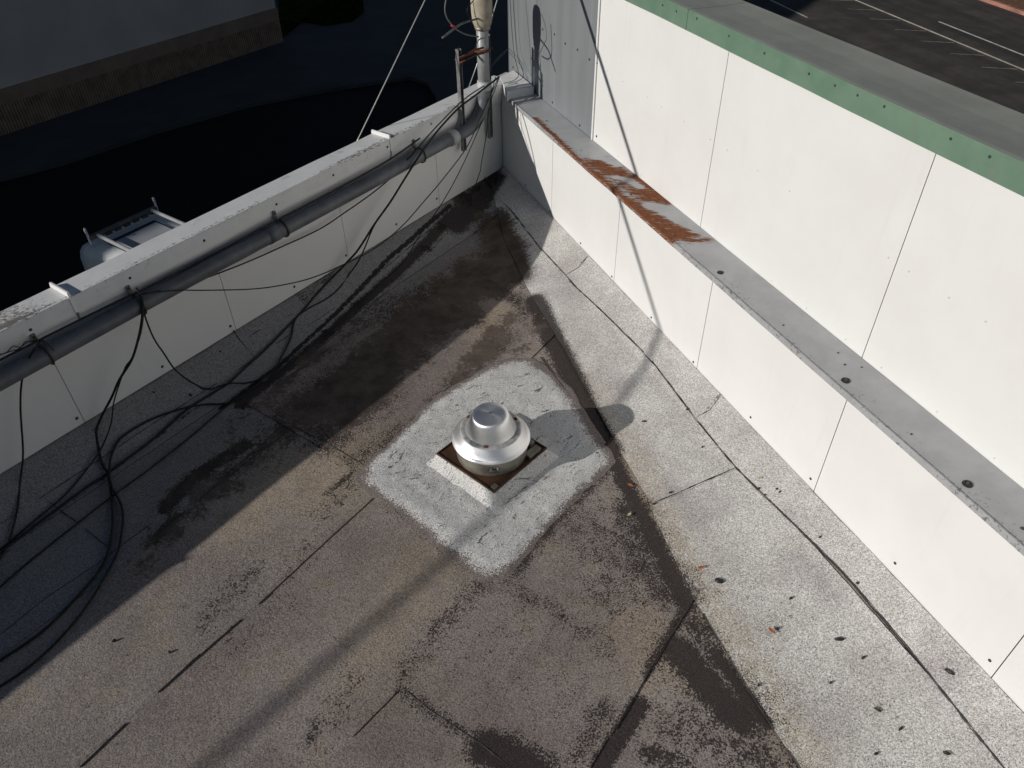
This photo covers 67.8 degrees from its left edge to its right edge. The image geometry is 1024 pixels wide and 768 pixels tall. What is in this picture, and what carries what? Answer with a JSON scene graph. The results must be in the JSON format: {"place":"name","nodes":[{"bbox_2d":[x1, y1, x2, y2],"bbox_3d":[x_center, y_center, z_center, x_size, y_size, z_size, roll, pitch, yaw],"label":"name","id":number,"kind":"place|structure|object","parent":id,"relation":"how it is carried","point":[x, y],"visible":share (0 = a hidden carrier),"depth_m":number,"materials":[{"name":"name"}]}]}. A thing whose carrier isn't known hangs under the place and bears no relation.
{"place":"outdoors","nodes":[
{"label":"outdoors","id":0,"kind":"place"},
{"bbox_2d":[0,80,435,310],"bbox_3d":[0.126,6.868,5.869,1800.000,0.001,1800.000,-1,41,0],"label":"ground","id":1,"kind":"structure","parent":0,"point":[187,173],"depth_m":20.88,"materials":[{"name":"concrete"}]},
{"bbox_2d":[80,197,184,270],"bbox_3d":[-5.593,-1.537,13.996,4.900,2.380,1.820,24,46,26],"label":"parked van","id":2,"kind":"object","parent":1,"relation":"on","point":[116,239],"visible":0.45,"depth_m":14.10,"materials":[{"name":"white paint"}]},
{"bbox_2d":[0,0,282,135],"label":"neighbour building","id":3,"kind":"structure","parent":1,"relation":"on","point":[58,58],"depth_m":24.24,"materials":[{"name":"paint"}]},
{"bbox_2d":[0,0,508,181],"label":"pavement","id":4,"kind":"structure","parent":0,"point":[302,59],"depth_m":26.26,"materials":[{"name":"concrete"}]},
{"bbox_2d":[278,0,363,36],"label":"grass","id":5,"kind":"structure","parent":0,"point":[293,14],"depth_m":32.20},
{"bbox_2d":[0,166,1023,767],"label":"roof","id":6,"kind":"structure","parent":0,"point":[318,562],"depth_m":4.32,"materials":[{"name":"grey asphalt"}]},
{"bbox_2d":[0,376,265,687],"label":"cable","id":7,"kind":"object","parent":6,"relation":"on","point":[100,583],"visible":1,"depth_m":4.58,"materials":[{"name":"black rubber"}]},
{"bbox_2d":[0,217,378,587],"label":"cable","id":8,"kind":"object","parent":6,"relation":"on","point":[93,510],"visible":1,"depth_m":5.12,"materials":[{"name":"black rubber"}]},
{"bbox_2d":[0,70,533,473],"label":"parapet wall","id":9,"kind":"structure","parent":6,"relation":"on","point":[64,395],"depth_m":5.51,"materials":[{"name":"paint"}]},
{"bbox_2d":[0,0,491,391],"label":"service conduit","id":10,"kind":"object","parent":9,"relation":"attached to","point":[42,356],"visible":0.96,"depth_m":5.48,"materials":[{"name":"grey plastic"}]},
{"bbox_2d":[0,338,37,354],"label":"cable","id":11,"kind":"object","parent":10,"relation":"attached to","point":[19,347],"visible":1,"depth_m":4.40,"materials":[{"name":"black rubber"}]},
{"bbox_2d":[0,339,42,559],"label":"cable","id":12,"kind":"object","parent":10,"relation":"hanging from","point":[22,438],"visible":0.91,"depth_m":4.60,"materials":[{"name":"black rubber"}]},
{"bbox_2d":[1,340,53,354],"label":"cable","id":13,"kind":"object","parent":10,"relation":"attached to","point":[26,343],"visible":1,"depth_m":4.44,"materials":[{"name":"black rubber"}]},
{"bbox_2d":[0,287,143,661],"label":"cable","id":14,"kind":"object","parent":10,"relation":"hanging from","point":[64,610],"visible":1,"depth_m":4.68,"materials":[{"name":"black rubber"}]},
{"bbox_2d":[0,296,143,549],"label":"cable","id":15,"kind":"object","parent":10,"relation":"hanging from","point":[39,516],"visible":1,"depth_m":4.91,"materials":[{"name":"black rubber"}]},
{"bbox_2d":[143,301,275,389],"bbox_3d":[-2.081,-0.351,5.283,0.732,0.958,0.104,-20,44,-21],"label":"cable","id":16,"kind":"object","parent":10,"relation":"hanging from","point":[162,351],"visible":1,"depth_m":5.46,"materials":[{"name":"black rubber"}]},
{"bbox_2d":[0,138,419,360],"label":"cable","id":17,"kind":"object","parent":10,"relation":"on","point":[141,290],"visible":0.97,"depth_m":5.23,"materials":[{"name":"black rubber"}]},
{"bbox_2d":[0,76,499,552],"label":"cable","id":18,"kind":"object","parent":10,"relation":"hanging from","point":[216,390],"visible":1,"depth_m":5.69,"materials":[{"name":"black rubber"}]},
{"bbox_2d":[141,86,483,294],"bbox_3d":[-1.329,-1.567,6.049,0.122,0.546,3.706,25,47,27],"label":"cable","id":19,"kind":"object","parent":10,"relation":"hanging from","point":[349,208],"visible":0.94,"depth_m":6.20,"materials":[{"name":"black rubber"}]},
{"bbox_2d":[142,79,497,293],"bbox_3d":[-1.112,-1.500,6.091,0.337,0.655,3.938,24,46,26],"label":"cable","id":20,"kind":"object","parent":10,"relation":"hanging from","point":[349,261],"visible":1,"depth_m":5.93,"materials":[{"name":"black rubber"}]},
{"bbox_2d":[266,79,498,383],"bbox_3d":[-0.941,-1.446,6.407,0.103,1.131,3.566,19,45,22],"label":"cable","id":21,"kind":"object","parent":10,"relation":"hanging from","point":[399,266],"visible":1,"depth_m":6.64,"materials":[{"name":"black rubber"}]},
{"bbox_2d":[442,18,478,38],"bbox_3d":[-0.418,-2.999,6.376,0.038,0.058,0.598,18,44,21],"label":"service wire","id":22,"kind":"object","parent":10,"relation":"attached to","point":[453,29],"visible":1,"depth_m":6.31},
{"bbox_2d":[444,0,478,37],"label":"service wire","id":23,"kind":"object","parent":10,"relation":"attached to","point":[451,23],"visible":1,"depth_m":6.24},
{"bbox_2d":[463,77,495,203],"bbox_3d":[-0.300,-2.325,7.316,0.054,1.033,0.652,22,45,24],"label":"cable","id":24,"kind":"object","parent":10,"relation":"hanging from","point":[484,146],"visible":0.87,"depth_m":7.37,"materials":[{"name":"black rubber"}]},
{"bbox_2d":[357,0,424,140],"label":"guy wire","id":25,"kind":"object","parent":9,"relation":"attached to","point":[391,70],"visible":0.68,"depth_m":6.41,"materials":[{"name":"metal"}]},
{"bbox_2d":[455,48,466,150],"bbox_3d":[-0.461,-2.557,6.904,0.036,0.920,0.042,24,47,27],"label":"strut channel","id":26,"kind":"object","parent":9,"relation":"attached to","point":[459,73],"visible":0.82,"depth_m":6.83,"materials":[{"name":"metal"}]},
{"bbox_2d":[455,46,492,63],"bbox_3d":[-0.317,-2.952,6.763,0.154,0.096,0.461,26,47,28],"label":"mast bracket","id":27,"kind":"object","parent":26,"relation":"attached to","point":[479,51],"visible":0.81,"depth_m":6.71,"materials":[{"name":"metal"}]},
{"bbox_2d":[467,0,476,48],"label":"service wire","id":28,"kind":"object","parent":27,"relation":"attached to","point":[472,23],"visible":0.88,"depth_m":6.48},
{"bbox_2d":[468,0,497,87],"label":"guy wire","id":29,"kind":"object","parent":27,"relation":"attached to","point":[476,65],"visible":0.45,"depth_m":7.00,"materials":[{"name":"metal"}]},
{"bbox_2d":[487,34,492,138],"bbox_3d":[-0.219,-2.778,7.159,0.036,0.960,0.042,24,47,27],"label":"strut channel","id":30,"kind":"object","parent":9,"relation":"attached to","point":[490,127],"visible":0.26,"depth_m":7.32,"materials":[{"name":"metal"}]},
{"bbox_2d":[238,175,497,409],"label":"leaf litter","id":31,"kind":"object","parent":6,"relation":"on","point":[428,247],"visible":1,"depth_m":7.17,"materials":[{"name":"brown plant"}]},
{"bbox_2d":[426,402,558,511],"bbox_3d":[-0.131,0.343,4.829,0.845,0.444,0.845,30,49,31],"label":"roof exhaust fan","id":32,"kind":"object","parent":6,"relation":"on","point":[494,457],"visible":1,"depth_m":4.71,"materials":[{"name":"metal"}]},
{"bbox_2d":[501,93,1023,712],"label":"parapet wall","id":33,"kind":"structure","parent":6,"relation":"on","point":[921,503],"depth_m":4.33,"materials":[{"name":"white paint"}]},
{"bbox_2d":[508,0,1023,488],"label":"tall wall","id":34,"kind":"structure","parent":33,"relation":"on","point":[864,204],"depth_m":4.09,"materials":[{"name":"paint"}]},
{"bbox_2d":[503,3,518,83],"bbox_3d":[0.008,-3.278,7.208,0.129,0.725,0.418,6,41,8],"label":"service wire","id":35,"kind":"object","parent":34,"relation":"attached to","point":[513,47],"visible":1,"depth_m":7.34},
{"bbox_2d":[508,2,523,83],"bbox_3d":[0.032,-3.258,7.171,0.148,0.741,0.376,-1,41,0],"label":"service wire","id":36,"kind":"object","parent":34,"relation":"attached to","point":[516,45],"visible":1,"depth_m":7.26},
{"bbox_2d":[743,0,1023,113],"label":"road","id":37,"kind":"structure","parent":0,"point":[975,47],"depth_m":29.30,"materials":[{"name":"grey asphalt"}]},
{"bbox_2d":[980,0,1023,15],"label":"kerb","id":38,"kind":"structure","parent":37,"relation":"on","point":[1007,7],"depth_m":31.71,"materials":[{"name":"red concrete"}]},
{"bbox_2d":[996,0,1023,9],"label":"verge","id":39,"kind":"structure","parent":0,"point":[1018,3],"depth_m":32.04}
]}

